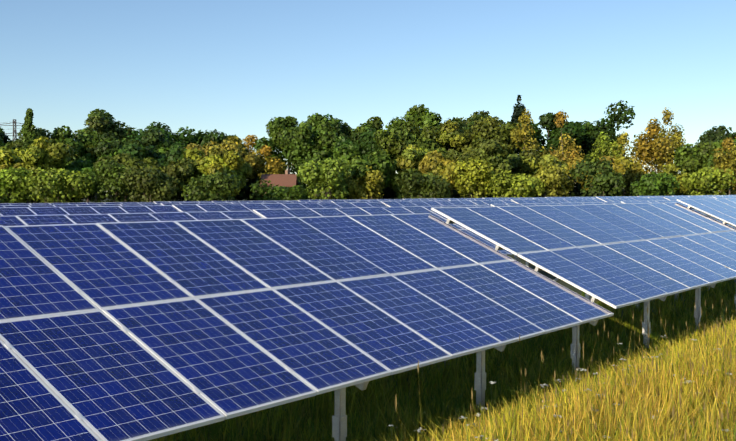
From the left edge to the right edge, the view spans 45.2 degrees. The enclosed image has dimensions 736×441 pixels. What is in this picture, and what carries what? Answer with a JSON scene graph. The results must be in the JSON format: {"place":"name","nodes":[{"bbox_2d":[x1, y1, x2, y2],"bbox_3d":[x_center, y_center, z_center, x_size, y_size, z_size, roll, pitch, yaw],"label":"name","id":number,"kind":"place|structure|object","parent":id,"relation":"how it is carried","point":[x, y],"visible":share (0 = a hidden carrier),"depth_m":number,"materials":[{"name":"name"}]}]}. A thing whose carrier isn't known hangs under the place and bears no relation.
{"place":"outdoors","nodes":[
{"label":"outdoors","id":0,"kind":"place"},
{"bbox_2d":[260,170,297,187],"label":"house","id":1,"kind":"structure","parent":0,"point":[287,179],"depth_m":174.96,"materials":[{"name":"tile"}]},
{"bbox_2d":[0,0,735,191],"label":"sky","id":2,"kind":"structure","parent":0,"point":[229,67],"materials":[{"name":"blue"}]},
{"bbox_2d":[62,195,735,440],"bbox_3d":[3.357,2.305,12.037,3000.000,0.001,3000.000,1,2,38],"label":"ground","id":3,"kind":"structure","parent":0,"point":[559,281],"depth_m":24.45,"materials":[{"name":"green plant"}]},
{"bbox_2d":[0,164,15,195],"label":"tree","id":4,"kind":"object","parent":3,"relation":"on","point":[3,166],"visible":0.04,"depth_m":164.76,"materials":[{"name":"green plant"}]},
{"bbox_2d":[0,126,20,146],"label":"tree","id":5,"kind":"object","parent":3,"relation":"on","point":[4,137],"visible":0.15,"depth_m":209.47,"materials":[{"name":"green plant"}]},
{"bbox_2d":[0,119,22,140],"bbox_3d":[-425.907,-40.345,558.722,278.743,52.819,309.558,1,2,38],"label":"pylon","id":6,"kind":"object","parent":3,"relation":"on","point":[15,131],"visible":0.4,"depth_m":592.45,"materials":[{"name":"metal"}]},
{"bbox_2d":[0,146,25,197],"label":"tree","id":7,"kind":"object","parent":3,"relation":"on","point":[10,158],"visible":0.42,"depth_m":175.70,"materials":[{"name":"green plant"}]},
{"bbox_2d":[0,167,32,202],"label":"shrub","id":8,"kind":"object","parent":3,"relation":"on","point":[11,179],"visible":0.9,"depth_m":153.06,"materials":[{"name":"green plant"}]},
{"bbox_2d":[20,108,35,202],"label":"poplar tree","id":9,"kind":"object","parent":3,"relation":"on","point":[29,135],"visible":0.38,"depth_m":187.26,"materials":[{"name":"green plant"}]},
{"bbox_2d":[4,124,72,150],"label":"tree","id":10,"kind":"object","parent":3,"relation":"on","point":[15,144],"visible":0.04,"depth_m":199.46,"materials":[{"name":"green plant"}]},
{"bbox_2d":[12,136,74,202],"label":"tree","id":11,"kind":"object","parent":3,"relation":"on","point":[43,152],"visible":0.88,"depth_m":163.93,"materials":[{"name":"green plant"}]},
{"bbox_2d":[25,167,94,202],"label":"shrub","id":12,"kind":"object","parent":3,"relation":"on","point":[48,182],"visible":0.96,"depth_m":147.67,"materials":[{"name":"green plant"}]},
{"bbox_2d":[50,138,96,195],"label":"tree","id":13,"kind":"object","parent":3,"relation":"on","point":[90,149],"visible":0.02,"depth_m":195.25,"materials":[{"name":"green plant"}]},
{"bbox_2d":[0,202,154,204],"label":"solar table","id":14,"kind":"object","parent":3,"relation":"on","point":[75,203],"visible":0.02,"depth_m":42.70,"materials":[{"name":"blue glass"}]},
{"bbox_2d":[0,204,159,207],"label":"solar table","id":15,"kind":"object","parent":3,"relation":"on","point":[9,206],"visible":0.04,"depth_m":34.48,"materials":[{"name":"blue glass"}]},
{"bbox_2d":[60,155,104,202],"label":"tree","id":16,"kind":"object","parent":3,"relation":"on","point":[77,165],"visible":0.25,"depth_m":170.10,"materials":[{"name":"green plant"}]},
{"bbox_2d":[0,205,178,215],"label":"solar table","id":17,"kind":"object","parent":3,"relation":"on","point":[12,211],"visible":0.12,"depth_m":25.92,"materials":[{"name":"blue glass"}]},
{"bbox_2d":[52,125,136,202],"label":"tree","id":18,"kind":"object","parent":3,"relation":"on","point":[66,137],"visible":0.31,"depth_m":194.22,"materials":[{"name":"green plant"}]},
{"bbox_2d":[72,109,136,202],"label":"tree","id":19,"kind":"object","parent":3,"relation":"on","point":[100,121],"visible":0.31,"depth_m":218.41,"materials":[{"name":"green plant"}]},
{"bbox_2d":[75,159,137,202],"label":"shrub","id":20,"kind":"object","parent":3,"relation":"on","point":[108,173],"visible":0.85,"depth_m":151.09,"materials":[{"name":"green plant"}]},
{"bbox_2d":[93,153,161,200],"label":"tree","id":21,"kind":"object","parent":3,"relation":"on","point":[126,160],"visible":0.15,"depth_m":163.95,"materials":[{"name":"green plant"}]},
{"bbox_2d":[94,129,164,159],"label":"tree","id":22,"kind":"object","parent":3,"relation":"on","point":[154,137],"visible":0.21,"depth_m":193.60,"materials":[{"name":"green plant"}]},
{"bbox_2d":[0,211,261,225],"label":"solar table","id":23,"kind":"object","parent":3,"relation":"on","point":[18,220],"visible":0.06,"depth_m":18.04,"materials":[{"name":"blue glass"}]},
{"bbox_2d":[102,121,171,196],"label":"tree","id":24,"kind":"object","parent":3,"relation":"on","point":[139,134],"visible":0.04,"depth_m":219.98,"materials":[{"name":"green plant"}]},
{"bbox_2d":[125,144,169,198],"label":"tree","id":25,"kind":"object","parent":3,"relation":"on","point":[163,150],"visible":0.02,"depth_m":185.35,"materials":[{"name":"green plant"}]},
{"bbox_2d":[120,165,176,203],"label":"shrub","id":26,"kind":"object","parent":3,"relation":"on","point":[154,183],"visible":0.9,"depth_m":143.32,"materials":[{"name":"green plant"}]},
{"bbox_2d":[120,142,203,190],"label":"tree","id":27,"kind":"object","parent":3,"relation":"on","point":[174,153],"visible":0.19,"depth_m":175.30,"materials":[{"name":"green plant"}]},
{"bbox_2d":[144,157,195,199],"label":"tree","id":28,"kind":"object","parent":3,"relation":"on","point":[180,171],"visible":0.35,"depth_m":163.65,"materials":[{"name":"green plant"}]},
{"bbox_2d":[145,126,198,150],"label":"tree","id":29,"kind":"object","parent":3,"relation":"on","point":[174,138],"visible":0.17,"depth_m":213.36,"materials":[{"name":"green plant"}]},
{"bbox_2d":[181,168,240,200],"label":"shrub","id":30,"kind":"object","parent":3,"relation":"on","point":[206,188],"visible":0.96,"depth_m":143.31,"materials":[{"name":"green plant"}]},
{"bbox_2d":[183,148,252,196],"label":"tree","id":31,"kind":"object","parent":3,"relation":"on","point":[207,165],"visible":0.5,"depth_m":169.51,"materials":[{"name":"yellow plant"}]},
{"bbox_2d":[188,129,247,151],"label":"tree","id":32,"kind":"object","parent":3,"relation":"on","point":[207,138],"visible":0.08,"depth_m":215.57,"materials":[{"name":"green plant"}]},
{"bbox_2d":[182,136,259,181],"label":"tree","id":33,"kind":"object","parent":3,"relation":"on","point":[230,144],"visible":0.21,"depth_m":184.12,"materials":[{"name":"yellow plant"}]},
{"bbox_2d":[153,200,298,204],"bbox_3d":[-6.694,0.227,50.163,3.066,2.677,11.098,1,2,38],"label":"solar table","id":34,"kind":"object","parent":3,"relation":"on","point":[158,202],"visible":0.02,"depth_m":49.68,"materials":[{"name":"blue glass"}]},
{"bbox_2d":[161,201,332,209],"bbox_3d":[-4.217,0.488,41.202,3.065,2.690,11.098,1,2,38],"label":"solar table","id":35,"kind":"object","parent":3,"relation":"on","point":[171,204],"visible":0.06,"depth_m":41.05,"materials":[{"name":"blue glass"}]},
{"bbox_2d":[240,135,270,170],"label":"tree","id":36,"kind":"object","parent":3,"relation":"on","point":[248,143],"visible":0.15,"depth_m":223.68,"materials":[{"name":"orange plant"}]},
{"bbox_2d":[251,145,286,180],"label":"tree","id":37,"kind":"object","parent":3,"relation":"on","point":[276,167],"visible":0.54,"depth_m":187.23,"materials":[{"name":"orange plant"}]},
{"bbox_2d":[253,116,297,172],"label":"tree","id":38,"kind":"object","parent":3,"relation":"on","point":[275,127],"visible":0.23,"depth_m":222.78,"materials":[{"name":"green plant"}]},
{"bbox_2d":[249,179,308,201],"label":"shrub","id":39,"kind":"object","parent":3,"relation":"on","point":[269,192],"visible":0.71,"depth_m":154.11,"materials":[{"name":"green plant"}]},
{"bbox_2d":[172,202,387,216],"bbox_3d":[-1.741,0.737,32.241,3.068,2.729,11.098,1,2,38],"label":"solar table","id":40,"kind":"object","parent":3,"relation":"on","point":[213,207],"visible":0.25,"depth_m":31.87,"materials":[{"name":"blue glass"}]},
{"bbox_2d":[0,213,613,440],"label":"solar table","id":41,"kind":"object","parent":3,"relation":"on","point":[131,331],"visible":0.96,"depth_m":8.26,"materials":[{"name":"blue glass"}]},
{"bbox_2d":[279,113,346,199],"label":"tree","id":42,"kind":"object","parent":3,"relation":"on","point":[297,152],"visible":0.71,"depth_m":187.20,"materials":[{"name":"green plant"}]},
{"bbox_2d":[299,169,345,196],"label":"tree","id":43,"kind":"object","parent":3,"relation":"on","point":[318,186],"visible":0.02,"depth_m":164.03,"materials":[{"name":"green plant"}]},
{"bbox_2d":[296,157,351,199],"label":"shrub","id":44,"kind":"object","parent":3,"relation":"on","point":[330,173],"visible":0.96,"depth_m":147.87,"materials":[{"name":"green plant"}]},
{"bbox_2d":[305,113,353,130],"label":"tree","id":45,"kind":"object","parent":3,"relation":"on","point":[339,121],"depth_m":221.89,"materials":[{"name":"green plant"}]},
{"bbox_2d":[311,122,363,151],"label":"tree","id":46,"kind":"object","parent":3,"relation":"on","point":[353,137],"visible":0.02,"depth_m":190.66,"materials":[{"name":"green plant"}]},
{"bbox_2d":[298,199,402,201],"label":"solar table","id":47,"kind":"object","parent":3,"relation":"on","point":[346,200],"visible":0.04,"depth_m":59.13,"materials":[{"name":"blue glass"}]},
{"bbox_2d":[334,128,381,198],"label":"tree","id":48,"kind":"object","parent":3,"relation":"on","point":[365,145],"visible":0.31,"depth_m":183.24,"materials":[{"name":"green plant"}]},
{"bbox_2d":[333,144,392,197],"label":"tree","id":49,"kind":"object","parent":3,"relation":"on","point":[381,162],"visible":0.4,"depth_m":157.32,"materials":[{"name":"green plant"}]},
{"bbox_2d":[345,165,384,198],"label":"shrub","id":50,"kind":"object","parent":3,"relation":"on","point":[373,188],"visible":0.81,"depth_m":152.86,"materials":[{"name":"green plant"}]},
{"bbox_2d":[5,166,735,202],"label":"undergrowth hedge","id":51,"kind":"object","parent":3,"relation":"on","point":[245,192],"visible":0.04,"depth_m":200.12,"materials":[{"name":"green plant"}]},
{"bbox_2d":[351,116,400,196],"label":"tree","id":52,"kind":"object","parent":3,"relation":"on","point":[376,123],"visible":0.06,"depth_m":203.94,"materials":[{"name":"green plant"}]},
{"bbox_2d":[331,200,448,205],"bbox_3d":[2.707,0.212,49.963,3.066,2.719,11.098,1,2,38],"label":"solar table","id":53,"kind":"object","parent":3,"relation":"on","point":[381,200],"visible":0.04,"depth_m":49.30,"materials":[{"name":"blue glass"}]},
{"bbox_2d":[253,205,556,277],"bbox_3d":[1.871,0.977,24.715,3.067,2.698,11.098,1,2,38],"label":"solar table","id":54,"kind":"object","parent":3,"relation":"on","point":[278,213],"visible":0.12,"depth_m":24.39,"materials":[{"name":"blue glass"}]},
{"bbox_2d":[373,122,447,161],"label":"tree","id":55,"kind":"object","parent":3,"relation":"on","point":[393,143],"visible":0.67,"depth_m":178.32,"materials":[{"name":"green plant"}]},
{"bbox_2d":[388,144,435,198],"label":"tree","id":56,"kind":"object","parent":3,"relation":"on","point":[411,156],"visible":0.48,"depth_m":164.08,"materials":[{"name":"green plant"}]},
{"bbox_2d":[385,104,441,133],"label":"tree","id":57,"kind":"object","parent":3,"relation":"on","point":[421,116],"visible":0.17,"depth_m":210.21,"materials":[{"name":"green plant"}]},
{"bbox_2d":[395,168,452,198],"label":"shrub","id":58,"kind":"object","parent":3,"relation":"on","point":[420,185],"visible":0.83,"depth_m":147.96,"materials":[{"name":"green plant"}]},
{"bbox_2d":[404,198,482,199],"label":"solar table","id":59,"kind":"object","parent":3,"relation":"on","point":[440,198],"visible":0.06,"depth_m":67.69,"materials":[{"name":"blue glass"}]},
{"bbox_2d":[418,150,473,196],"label":"tree","id":60,"kind":"object","parent":3,"relation":"on","point":[442,166],"visible":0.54,"depth_m":157.10,"materials":[{"name":"yellow plant"}]},
{"bbox_2d":[381,200,516,206],"bbox_3d":[5.183,0.460,41.002,3.068,2.758,11.098,1,2,38],"label":"solar table","id":61,"kind":"object","parent":3,"relation":"on","point":[430,203],"visible":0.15,"depth_m":40.79,"materials":[{"name":"blue glass"}]},
{"bbox_2d":[434,120,472,191],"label":"tree","id":62,"kind":"object","parent":3,"relation":"on","point":[445,139],"visible":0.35,"depth_m":194.95,"materials":[{"name":"green plant"}]},
{"bbox_2d":[436,115,486,197],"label":"tree","id":63,"kind":"object","parent":3,"relation":"on","point":[462,126],"visible":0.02,"depth_m":207.39,"materials":[{"name":"green plant"}]},
{"bbox_2d":[451,155,494,197],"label":"shrub","id":64,"kind":"object","parent":3,"relation":"on","point":[477,180],"visible":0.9,"depth_m":153.11,"materials":[{"name":"green plant"}]},
{"bbox_2d":[445,137,512,197],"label":"tree","id":65,"kind":"object","parent":3,"relation":"on","point":[493,152],"visible":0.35,"depth_m":158.27,"materials":[{"name":"green plant"}]},
{"bbox_2d":[449,117,520,153],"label":"tree","id":66,"kind":"object","parent":3,"relation":"on","point":[488,128],"visible":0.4,"depth_m":193.19,"materials":[{"name":"green plant"}]},
{"bbox_2d":[456,110,513,156],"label":"tree","id":67,"kind":"object","parent":3,"relation":"on","point":[467,121],"visible":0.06,"depth_m":219.14,"materials":[{"name":"green plant"}]},
{"bbox_2d":[448,198,531,202],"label":"solar table","id":68,"kind":"object","parent":3,"relation":"on","point":[478,199],"visible":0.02,"depth_m":57.51,"materials":[{"name":"blue glass"}]},
{"bbox_2d":[483,197,544,198],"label":"solar table","id":69,"kind":"object","parent":3,"relation":"on","point":[515,198],"visible":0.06,"depth_m":77.32,"materials":[{"name":"blue glass"}]},
{"bbox_2d":[485,168,544,197],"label":"shrub","id":70,"kind":"object","parent":3,"relation":"on","point":[520,185],"visible":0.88,"depth_m":150.48,"materials":[{"name":"green plant"}]},
{"bbox_2d":[510,95,525,153],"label":"tree","id":71,"kind":"object","parent":3,"relation":"on","point":[518,110],"visible":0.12,"depth_m":221.14,"materials":[{"name":"green plant"}]},
{"bbox_2d":[506,149,539,195],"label":"tree","id":72,"kind":"object","parent":3,"relation":"on","point":[515,159],"visible":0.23,"depth_m":168.53,"materials":[{"name":"green plant"}]},
{"bbox_2d":[510,108,547,158],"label":"tree","id":73,"kind":"object","parent":3,"relation":"on","point":[525,122],"visible":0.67,"depth_m":185.81,"materials":[{"name":"yellow plant"}]},
{"bbox_2d":[518,154,575,195],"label":"tree","id":74,"kind":"object","parent":3,"relation":"on","point":[543,161],"visible":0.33,"depth_m":167.16,"materials":[{"name":"green plant"}]},
{"bbox_2d":[514,112,587,154],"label":"tree","id":75,"kind":"object","parent":3,"relation":"on","point":[576,129],"visible":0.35,"depth_m":214.41,"materials":[{"name":"green plant"}]},
{"bbox_2d":[531,163,573,196],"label":"shrub","id":76,"kind":"object","parent":3,"relation":"on","point":[554,180],"visible":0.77,"depth_m":151.63,"materials":[{"name":"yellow plant"}]},
{"bbox_2d":[491,202,621,260],"bbox_3d":[8.794,0.699,33.477,3.068,2.731,11.098,1,2,38],"label":"solar table","id":77,"kind":"object","parent":3,"relation":"on","point":[536,204],"visible":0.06,"depth_m":33.44,"materials":[{"name":"blue glass"}]},
{"bbox_2d":[511,199,604,203],"bbox_3d":[12.107,0.184,49.763,3.067,2.787,11.098,1,2,38],"label":"solar table","id":78,"kind":"object","parent":3,"relation":"on","point":[521,201],"visible":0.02,"depth_m":49.65,"materials":[{"name":"blue glass"}]},
{"bbox_2d":[387,299,735,440],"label":"grass seed heads","id":79,"kind":"object","parent":3,"relation":"on","point":[544,386],"visible":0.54,"depth_m":7.80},
{"bbox_2d":[541,111,584,196],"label":"tree","id":80,"kind":"object","parent":3,"relation":"on","point":[570,148],"visible":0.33,"depth_m":189.12,"materials":[{"name":"yellow plant"}]},
{"bbox_2d":[533,198,598,198],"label":"solar table","id":81,"kind":"object","parent":3,"relation":"on","point":[565,198],"visible":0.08,"depth_m":68.02,"materials":[{"name":"blue glass"}]},
{"bbox_2d":[545,197,596,197],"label":"solar table","id":82,"kind":"object","parent":3,"relation":"on","point":[570,197],"visible":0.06,"depth_m":85.69,"materials":[{"name":"blue glass"}]},
{"bbox_2d":[431,202,735,351],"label":"solar table","id":83,"kind":"object","parent":3,"relation":"on","point":[615,256],"visible":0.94,"depth_m":15.33,"materials":[{"name":"blue glass"}]},
{"bbox_2d":[546,100,635,162],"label":"tree","id":84,"kind":"object","parent":3,"relation":"on","point":[593,132],"visible":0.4,"depth_m":217.20,"materials":[{"name":"green plant"}]},
{"bbox_2d":[569,157,625,196],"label":"shrub","id":85,"kind":"object","parent":3,"relation":"on","point":[610,180],"visible":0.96,"depth_m":148.21,"materials":[{"name":"green plant"}]},
{"bbox_2d":[568,155,632,195],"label":"tree","id":86,"kind":"object","parent":3,"relation":"on","point":[622,165],"visible":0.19,"depth_m":164.75,"materials":[{"name":"green plant"}]},
{"bbox_2d":[584,132,622,194],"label":"tree","id":87,"kind":"object","parent":3,"relation":"on","point":[603,141],"visible":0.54,"depth_m":195.52,"materials":[{"name":"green plant"}]},
{"bbox_2d":[596,196,637,196],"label":"solar table","id":88,"kind":"object","parent":3,"relation":"on","point":[616,196],"visible":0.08,"depth_m":94.69,"materials":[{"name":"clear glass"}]},
{"bbox_2d":[597,197,648,197],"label":"solar table","id":89,"kind":"object","parent":3,"relation":"on","point":[622,197],"visible":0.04,"depth_m":76.84,"materials":[{"name":"blue glass"}]},
{"bbox_2d":[613,131,640,193],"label":"tree","id":90,"kind":"object","parent":3,"relation":"on","point":[622,138],"visible":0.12,"depth_m":210.69,"materials":[{"name":"yellow plant"}]},
{"bbox_2d":[599,197,667,201],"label":"solar table","id":91,"kind":"object","parent":3,"relation":"on","point":[626,199],"visible":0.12,"depth_m":58.23,"materials":[{"name":"blue glass"}]},
{"bbox_2d":[622,159,646,195],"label":"tree","id":92,"kind":"object","parent":3,"relation":"on","point":[634,173],"visible":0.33,"depth_m":173.55,"materials":[{"name":"green plant"}]},
{"bbox_2d":[629,126,673,173],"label":"tree","id":93,"kind":"object","parent":3,"relation":"on","point":[654,153],"visible":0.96,"depth_m":191.12,"materials":[{"name":"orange plant"}]},
{"bbox_2d":[628,117,678,172],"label":"tree","id":94,"kind":"object","parent":3,"relation":"on","point":[655,124],"visible":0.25,"depth_m":216.07,"materials":[{"name":"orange plant"}]},
{"bbox_2d":[629,171,679,195],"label":"shrub","id":95,"kind":"object","parent":3,"relation":"on","point":[654,184],"visible":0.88,"depth_m":145.79,"materials":[{"name":"green plant"}]},
{"bbox_2d":[649,196,687,197],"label":"solar table","id":96,"kind":"object","parent":3,"relation":"on","point":[666,196],"visible":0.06,"depth_m":84.95,"materials":[{"name":"blue glass"}]},
{"bbox_2d":[654,107,685,171],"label":"tree","id":97,"kind":"object","parent":3,"relation":"on","point":[666,119],"visible":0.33,"depth_m":227.58,"materials":[{"name":"yellow plant"}]},
{"bbox_2d":[660,163,691,195],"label":"tree","id":98,"kind":"object","parent":3,"relation":"on","point":[672,168],"visible":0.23,"depth_m":168.22,"materials":[{"name":"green plant"}]},
{"bbox_2d":[621,200,734,227],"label":"solar table","id":99,"kind":"object","parent":3,"relation":"on","point":[664,201],"depth_m":42.25,"materials":[{"name":"blue glass"}]},
{"bbox_2d":[663,197,715,199],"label":"solar table","id":100,"kind":"object","parent":3,"relation":"on","point":[672,198],"visible":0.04,"depth_m":67.30,"materials":[{"name":"blue glass"}]},
{"bbox_2d":[672,141,728,176],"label":"tree","id":101,"kind":"object","parent":3,"relation":"on","point":[690,158],"visible":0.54,"depth_m":187.11,"materials":[{"name":"green plant"}]},
{"bbox_2d":[677,198,735,289],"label":"solar table","id":102,"kind":"object","parent":3,"relation":"on","point":[723,210],"visible":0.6,"depth_m":23.17,"materials":[{"name":"blue glass"}]},
{"bbox_2d":[680,167,735,195],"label":"shrub","id":103,"kind":"object","parent":3,"relation":"on","point":[705,181],"visible":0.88,"depth_m":150.23,"materials":[{"name":"green plant"}]},
{"bbox_2d":[694,139,735,182],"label":"tree","id":104,"kind":"object","parent":3,"relation":"on","point":[717,144],"visible":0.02,"depth_m":191.11,"materials":[{"name":"green plant"}]},
{"bbox_2d":[695,124,735,145],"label":"tree","id":105,"kind":"object","parent":3,"relation":"on","point":[716,133],"visible":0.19,"depth_m":214.68,"materials":[{"name":"green plant"}]},
{"bbox_2d":[711,137,735,194],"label":"tree","id":106,"kind":"object","parent":3,"relation":"on","point":[727,160],"visible":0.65,"depth_m":163.50,"materials":[{"name":"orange plant"}]},
{"bbox_2d":[712,196,735,198],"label":"solar table","id":107,"kind":"object","parent":3,"relation":"on","point":[723,197],"visible":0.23,"depth_m":74.63,"materials":[{"name":"blue glass"}]}
]}

